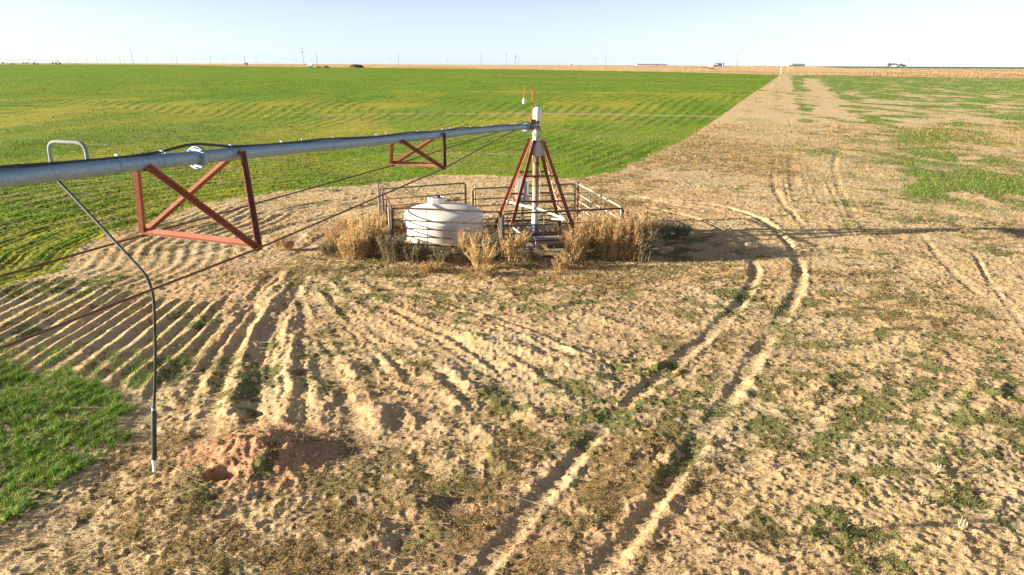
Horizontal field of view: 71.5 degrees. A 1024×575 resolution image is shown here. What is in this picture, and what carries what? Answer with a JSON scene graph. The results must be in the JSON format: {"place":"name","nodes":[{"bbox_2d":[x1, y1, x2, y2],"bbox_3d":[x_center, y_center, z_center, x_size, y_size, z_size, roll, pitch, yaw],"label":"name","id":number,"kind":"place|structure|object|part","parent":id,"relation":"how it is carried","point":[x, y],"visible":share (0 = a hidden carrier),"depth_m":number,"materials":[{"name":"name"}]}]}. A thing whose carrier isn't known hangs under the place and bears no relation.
{"place":"outdoors","nodes":[
{"label":"outdoors","id":0,"kind":"place"},
{"bbox_2d":[0,63,1023,574],"bbox_3d":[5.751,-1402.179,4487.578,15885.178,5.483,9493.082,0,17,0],"label":"ground","id":1,"kind":"structure","parent":0,"point":[220,473],"depth_m":15.75,"materials":[{"name":"soil"}]},
{"bbox_2d":[6,59,59,64],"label":"distant pivot","id":2,"kind":"object","parent":1,"relation":"on","point":[27,59],"visible":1,"depth_m":590.79,"materials":[{"name":"metal"}]},
{"bbox_2d":[0,337,186,524],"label":"wheat rows","id":3,"kind":"object","parent":1,"relation":"on","point":[55,409],"visible":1,"depth_m":11.91,"materials":[{"name":"green plant"}]},
{"bbox_2d":[1,190,314,388],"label":"wheat sprouts","id":4,"kind":"object","parent":1,"relation":"on","point":[129,303],"visible":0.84,"depth_m":17.64,"materials":[{"name":"green plant"}]},
{"bbox_2d":[271,236,295,250],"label":"dry weed","id":5,"kind":"object","parent":1,"relation":"on","point":[287,244],"visible":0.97,"depth_m":23.01,"materials":[{"name":"beige plant"}]},
{"bbox_2d":[315,236,341,257],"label":"dry weed","id":6,"kind":"object","parent":1,"relation":"on","point":[326,248],"visible":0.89,"depth_m":22.19,"materials":[{"name":"beige plant"}]},
{"bbox_2d":[323,225,348,246],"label":"dry weed","id":7,"kind":"object","parent":1,"relation":"on","point":[334,234],"visible":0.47,"depth_m":23.29,"materials":[{"name":"beige plant"}]},
{"bbox_2d":[334,218,352,233],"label":"dry weed","id":8,"kind":"object","parent":1,"relation":"on","point":[340,223],"visible":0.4,"depth_m":25.06,"materials":[{"name":"beige plant"}]},
{"bbox_2d":[336,224,373,259],"bbox_3d":[-4.851,-1.393,21.880,1.278,1.150,1.188,0,17,0],"label":"dry weed","id":9,"kind":"object","parent":1,"relation":"on","point":[352,245],"visible":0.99,"depth_m":21.80,"materials":[{"name":"beige plant"}]},
{"bbox_2d":[348,64,364,67],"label":"earth heap","id":10,"kind":"object","parent":1,"relation":"on","point":[355,66],"visible":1,"depth_m":474.48,"materials":[{"name":"beige soil"}]},
{"bbox_2d":[338,216,376,237],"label":"dry weed","id":11,"kind":"object","parent":1,"relation":"on","point":[354,223],"visible":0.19,"depth_m":22.87,"materials":[{"name":"beige plant"}]},
{"bbox_2d":[346,214,376,225],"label":"dry weed","id":12,"kind":"object","parent":1,"relation":"on","point":[361,220],"visible":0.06,"depth_m":24.49,"materials":[{"name":"beige plant"}]},
{"bbox_2d":[351,218,392,256],"bbox_3d":[-4.276,-1.571,22.262,1.446,1.300,1.332,0,17,0],"label":"dry weed","id":13,"kind":"object","parent":1,"relation":"on","point":[373,246],"visible":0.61,"depth_m":22.14,"materials":[{"name":"beige plant"}]},
{"bbox_2d":[377,183,379,221],"bbox_3d":[-4.973,-3.107,26.614,0.081,1.581,0.076,7,19,21],"label":"fence post","id":14,"kind":"object","parent":1,"relation":"on","point":[378,198],"visible":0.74,"depth_m":26.52,"materials":[{"name":"brown wood"}]},
{"bbox_2d":[367,208,396,231],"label":"dry weed","id":15,"kind":"object","parent":1,"relation":"on","point":[378,217],"visible":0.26,"depth_m":24.48,"materials":[{"name":"beige plant"}]},
{"bbox_2d":[0,65,768,285],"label":"wheat crop","id":16,"kind":"object","parent":1,"relation":"on","point":[280,167],"visible":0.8,"depth_m":80.55,"materials":[{"name":"green plant"}]},
{"bbox_2d":[375,203,394,215],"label":"dry weed","id":17,"kind":"object","parent":1,"relation":"on","point":[376,207],"visible":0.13,"depth_m":26.95,"materials":[{"name":"beige plant"}]},
{"bbox_2d":[380,186,391,237],"bbox_3d":[-4.369,-2.447,24.603,0.116,1.530,4.296,-4,18,-14],"label":"pipe panel","id":18,"kind":"object","parent":1,"relation":"on","point":[381,206],"visible":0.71,"depth_m":24.82,"materials":[{"name":"grey metal"}]},
{"bbox_2d":[387,206,390,238],"bbox_3d":[-3.869,-1.791,22.477,0.072,1.551,0.067,-7,19,-21],"label":"fence post","id":19,"kind":"object","parent":1,"relation":"on","point":[388,209],"visible":0.57,"depth_m":22.34,"materials":[{"name":"metal"}]},
{"bbox_2d":[372,232,407,261],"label":"dry weed","id":20,"kind":"object","parent":1,"relation":"on","point":[390,250],"visible":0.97,"depth_m":21.60,"materials":[{"name":"beige plant"}]},
{"bbox_2d":[394,222,405,238],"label":"dry weed","id":21,"kind":"object","parent":1,"relation":"on","point":[399,231],"visible":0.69,"depth_m":24.62,"materials":[{"name":"brown plant"}]},
{"bbox_2d":[398,238,428,263],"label":"dry weed","id":22,"kind":"object","parent":1,"relation":"on","point":[408,252],"visible":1,"depth_m":21.55,"materials":[{"name":"beige plant"}]},
{"bbox_2d":[381,182,466,226],"bbox_3d":[-3.234,-3.064,26.582,3.347,1.530,0.072,-8,19,-25],"label":"pipe panel","id":23,"kind":"object","parent":1,"relation":"on","point":[464,193],"visible":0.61,"depth_m":26.37,"materials":[{"name":"grey metal"}]},
{"bbox_2d":[418,260,442,273],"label":"dry weed","id":24,"kind":"object","parent":1,"relation":"on","point":[431,268],"visible":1,"depth_m":20.59,"materials":[{"name":"beige plant"}]},
{"bbox_2d":[403,194,483,244],"bbox_3d":[-2.410,-2.535,25.040,2.820,1.449,2.820,0,17,0],"label":"liquid tank","id":25,"kind":"object","parent":1,"relation":"on","point":[437,202],"visible":0.89,"depth_m":24.05,"materials":[{"name":"white plastic"}]},
{"bbox_2d":[429,245,458,265],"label":"dry weed","id":26,"kind":"object","parent":1,"relation":"on","point":[446,256],"visible":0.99,"depth_m":21.38,"materials":[{"name":"beige plant"}]},
{"bbox_2d":[391,207,500,258],"bbox_3d":[-2.084,-1.703,22.255,3.531,1.530,0.073,3,18,9],"label":"pipe panel","id":27,"kind":"object","parent":1,"relation":"on","point":[427,229],"visible":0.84,"depth_m":22.18,"materials":[{"name":"metal"}]},
{"bbox_2d":[455,227,482,260],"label":"dry weed","id":28,"kind":"object","parent":1,"relation":"on","point":[465,241],"visible":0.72,"depth_m":21.84,"materials":[{"name":"beige plant"}]},
{"bbox_2d":[474,263,495,276],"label":"dry weed","id":29,"kind":"object","parent":1,"relation":"on","point":[487,270],"visible":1,"depth_m":20.29,"materials":[{"name":"beige plant"}]},
{"bbox_2d":[462,227,516,268],"bbox_3d":[-0.807,-1.076,21.021,1.490,1.110,1.376,-7,19,-21],"label":"dry weed","id":30,"kind":"object","parent":1,"relation":"on","point":[475,254],"visible":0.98,"depth_m":20.90,"materials":[{"name":"beige plant"}]},
{"bbox_2d":[477,225,509,258],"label":"dry weed","id":31,"kind":"object","parent":1,"relation":"on","point":[497,245],"visible":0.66,"depth_m":22.07,"materials":[{"name":"beige plant"}]},
{"bbox_2d":[500,218,500,259],"bbox_3d":[-0.350,-1.472,21.839,0.045,1.351,0.040,-7,19,-21],"label":"fence post","id":32,"kind":"object","parent":1,"relation":"on","point":[500,238],"visible":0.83,"depth_m":21.81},
{"bbox_2d":[0,205,1023,574],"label":"soil clods","id":33,"kind":"object","parent":1,"relation":"on","point":[530,447],"visible":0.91,"depth_m":10.82,"materials":[{"name":"brown soil"}]},
{"bbox_2d":[0,122,1023,574],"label":"dried brown weeds","id":34,"kind":"object","parent":1,"relation":"on","point":[710,144],"visible":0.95,"depth_m":15.52,"materials":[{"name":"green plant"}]},
{"bbox_2d":[0,135,1023,574],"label":"green weeds","id":35,"kind":"object","parent":1,"relation":"on","point":[516,289],"visible":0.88,"depth_m":16.35,"materials":[{"name":"green plant"}]},
{"bbox_2d":[0,205,1023,574],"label":"dead stalks","id":36,"kind":"object","parent":1,"relation":"on","point":[494,425],"visible":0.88,"depth_m":11.06,"materials":[{"name":"beige plant"}]},
{"bbox_2d":[495,224,534,260],"bbox_3d":[0.084,-1.337,21.765,1.291,1.161,1.064,0,17,0],"label":"dry weed","id":37,"kind":"object","parent":1,"relation":"on","point":[519,243],"visible":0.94,"depth_m":21.69,"materials":[{"name":"beige plant"}]},
{"bbox_2d":[471,183,575,226],"bbox_3d":[0.485,-3.050,26.587,4.120,1.530,0.072,-5,18,-17],"label":"pipe panel","id":38,"kind":"object","parent":1,"relation":"on","point":[542,195],"visible":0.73,"depth_m":26.59,"materials":[{"name":"metal"}]},
{"bbox_2d":[518,244,545,264],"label":"dry weed","id":39,"kind":"object","parent":1,"relation":"on","point":[529,254],"visible":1,"depth_m":21.49,"materials":[{"name":"beige plant"}]},
{"bbox_2d":[494,231,590,253],"bbox_3d":[0.956,-1.501,24.207,3.100,0.200,2.750,-1,17,-4],"label":"concrete pad","id":40,"kind":"object","parent":1,"relation":"on","point":[551,250],"visible":0.07,"depth_m":23.26,"materials":[{"name":"grey concrete"}]},
{"bbox_2d":[515,179,528,231],"bbox_3d":[0.346,-2.812,25.040,0.489,2.000,0.271,1,17,4],"label":"control cabinet","id":41,"kind":"object","parent":40,"relation":"on","point":[525,196],"visible":0.46,"depth_m":24.77,"materials":[{"name":"grey metal"}]},
{"bbox_3d":[0.384,-3.351,24.753,0.380,0.720,0.012,1,17,4],"label":"cabinet door","id":42,"kind":"part","parent":41,"relation":"part of","materials":[{"name":"grey metal"}]},
{"bbox_2d":[516,226,541,238],"bbox_3d":[0.564,-1.792,23.908,0.864,0.530,0.337,0,17,0],"label":"valve assembly","id":43,"kind":"object","parent":40,"relation":"on","point":[530,227],"visible":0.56,"depth_m":23.88,"materials":[{"name":"blue paint"}]},
{"bbox_2d":[492,86,576,238],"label":"pivot tower","id":44,"kind":"structure","parent":40,"relation":"on","point":[537,148],"depth_m":23.62,"materials":[{"name":"red metal"}]},
{"bbox_2d":[0,122,533,349],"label":"irrigation span","id":45,"kind":"object","parent":44,"relation":"attached to","point":[195,156],"visible":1,"depth_m":8.88,"materials":[{"name":"metal"}]},
{"bbox_2d":[57,180,156,471],"bbox_3d":[-4.263,0.378,7.577,1.403,3.287,0.171,10,20,27],"label":"drop hose","id":46,"kind":"object","parent":45,"relation":"hanging from","point":[153,409],"visible":0.94,"depth_m":7.40,"materials":[{"name":"rubber"}]},
{"bbox_2d":[533,235,574,246],"bbox_3d":[1.391,-1.545,23.417,1.383,0.330,0.330,-5,18,-15],"label":"concrete pipe","id":47,"kind":"object","parent":40,"relation":"on","point":[546,243],"visible":0.59,"depth_m":23.25,"materials":[{"name":"grey concrete"}]},
{"bbox_2d":[542,225,563,235],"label":"dry weed","id":48,"kind":"object","parent":1,"relation":"on","point":[554,229],"visible":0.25,"depth_m":24.61,"materials":[{"name":"brown plant"}]},
{"bbox_2d":[551,257,568,271],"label":"dry weed","id":49,"kind":"object","parent":1,"relation":"on","point":[556,265],"visible":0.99,"depth_m":20.87,"materials":[{"name":"beige plant"}]},
{"bbox_2d":[501,208,623,259],"bbox_3d":[1.608,-1.654,22.145,3.981,1.530,0.073,-4,18,-14],"label":"pipe panel","id":50,"kind":"object","parent":1,"relation":"on","point":[503,234],"visible":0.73,"depth_m":21.93,"materials":[{"name":"metal"}]},
{"bbox_2d":[543,244,582,268],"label":"dry weed","id":51,"kind":"object","parent":1,"relation":"on","point":[565,256],"visible":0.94,"depth_m":21.03,"materials":[{"name":"beige plant"}]},
{"bbox_2d":[559,225,594,261],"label":"dry weed","id":52,"kind":"object","parent":1,"relation":"on","point":[570,242],"visible":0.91,"depth_m":21.80,"materials":[{"name":"beige plant"}]},
{"bbox_2d":[575,181,578,221],"bbox_3d":[2.487,-3.239,27.066,0.108,1.621,0.103,7,19,21],"label":"fence post","id":53,"kind":"object","parent":1,"relation":"on","point":[577,195],"visible":0.79,"depth_m":26.99,"materials":[{"name":"metal"}]},
{"bbox_2d":[572,212,622,258],"bbox_3d":[2.647,-1.717,22.293,1.723,1.636,1.474,0,17,0],"label":"dry weed","id":54,"kind":"object","parent":1,"relation":"on","point":[584,227],"visible":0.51,"depth_m":22.16,"materials":[{"name":"beige plant"}]},
{"bbox_2d":[578,184,621,225],"bbox_3d":[2.984,-2.528,24.956,0.073,1.529,4.708,-3,18,-11],"label":"pipe panel","id":55,"kind":"object","parent":1,"relation":"on","point":[604,198],"visible":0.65,"depth_m":25.12,"materials":[{"name":"grey metal"}]},
{"bbox_2d":[591,213,634,261],"bbox_3d":[3.160,-1.568,22.030,1.659,1.527,1.313,0,17,0],"label":"dry weed","id":56,"kind":"object","parent":1,"relation":"on","point":[604,243],"visible":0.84,"depth_m":21.93,"materials":[{"name":"beige plant"}]},
{"bbox_2d":[610,207,655,261],"bbox_3d":[3.696,-1.664,21.955,1.612,1.750,1.430,0,17,0],"label":"dry weed","id":57,"kind":"object","parent":1,"relation":"on","point":[632,248],"visible":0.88,"depth_m":21.85,"materials":[{"name":"beige plant"}]},
{"bbox_2d":[617,210,648,227],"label":"dry weed","id":58,"kind":"object","parent":1,"relation":"on","point":[632,217],"visible":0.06,"depth_m":24.20,"materials":[{"name":"beige plant"}]},
{"bbox_2d":[624,212,662,250],"bbox_3d":[4.203,-1.815,22.997,1.207,1.396,1.223,15,23,40],"label":"dry weed","id":59,"kind":"object","parent":1,"relation":"on","point":[653,222],"visible":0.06,"depth_m":22.88,"materials":[{"name":"beige plant"}]},
{"bbox_2d":[630,220,660,262],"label":"dry weed","id":60,"kind":"object","parent":1,"relation":"on","point":[647,244],"visible":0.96,"depth_m":21.76,"materials":[{"name":"brown plant"}]},
{"bbox_2d":[635,64,666,65],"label":"long low barn","id":61,"kind":"structure","parent":1,"relation":"on","point":[651,65],"depth_m":1521.49,"materials":[{"name":"white metal"}]},
{"bbox_2d":[647,215,676,236],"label":"dry weed","id":62,"kind":"object","parent":1,"relation":"on","point":[665,227],"visible":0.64,"depth_m":25.01,"materials":[{"name":"brown plant"}]},
{"bbox_2d":[670,221,692,235],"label":"dry weed","id":63,"kind":"object","parent":1,"relation":"on","point":[683,229],"visible":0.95,"depth_m":25.17,"materials":[{"name":"brown plant"}]},
{"bbox_2d":[708,63,717,66],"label":"white shed","id":64,"kind":"structure","parent":1,"relation":"on","point":[713,65],"depth_m":949.91,"materials":[{"name":"metal"}]},
{"bbox_2d":[687,75,1023,225],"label":"volunteer crop","id":65,"kind":"object","parent":1,"relation":"on","point":[935,105],"visible":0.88,"depth_m":76.05,"materials":[{"name":"green plant"}]},
{"bbox_2d":[899,515,908,526],"bbox_3d":[5.110,3.049,9.255,0.165,0.197,0.144,15,23,39],"label":"stalk stub","id":66,"kind":"object","parent":1,"relation":"on","point":[902,520],"visible":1,"depth_m":9.25,"materials":[{"name":"beige plant"}]},
{"bbox_2d":[919,495,925,504],"bbox_3d":[5.645,2.920,9.765,0.102,0.190,0.146,0,17,0],"label":"stalk stub","id":67,"kind":"object","parent":1,"relation":"on","point":[922,500],"visible":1,"depth_m":9.77,"materials":[{"name":"beige plant"}]},
{"bbox_2d":[930,462,944,473],"bbox_3d":[6.264,2.669,10.488,0.109,0.235,0.195,-5,18,-18],"label":"stalk stub","id":68,"kind":"object","parent":1,"relation":"on","point":[936,467],"visible":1,"depth_m":10.51,"materials":[{"name":"beige plant"}]},
{"bbox_2d":[945,477,954,490],"bbox_3d":[6.226,2.829,10.117,0.139,0.209,0.198,13,21,35],"label":"stalk stub","id":69,"kind":"object","parent":1,"relation":"on","point":[949,487],"visible":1,"depth_m":10.11,"materials":[{"name":"beige plant"}]},
{"bbox_2d":[955,515,967,530],"bbox_3d":[5.845,3.078,9.262,0.139,0.221,0.167,5,18,14],"label":"stalk stub","id":70,"kind":"object","parent":1,"relation":"on","point":[960,526],"visible":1,"depth_m":9.24,"materials":[{"name":"beige plant"}]},
{"bbox_2d":[0,0,1023,66],"label":"sky","id":71,"kind":"structure","parent":0,"point":[933,33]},
{"bbox_2d":[2,63,1023,98],"bbox_3d":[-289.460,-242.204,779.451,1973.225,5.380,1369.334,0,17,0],"label":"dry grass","id":72,"kind":"structure","parent":0,"point":[806,68],"depth_m":592.99,"materials":[{"name":"beige plant"}]}
]}

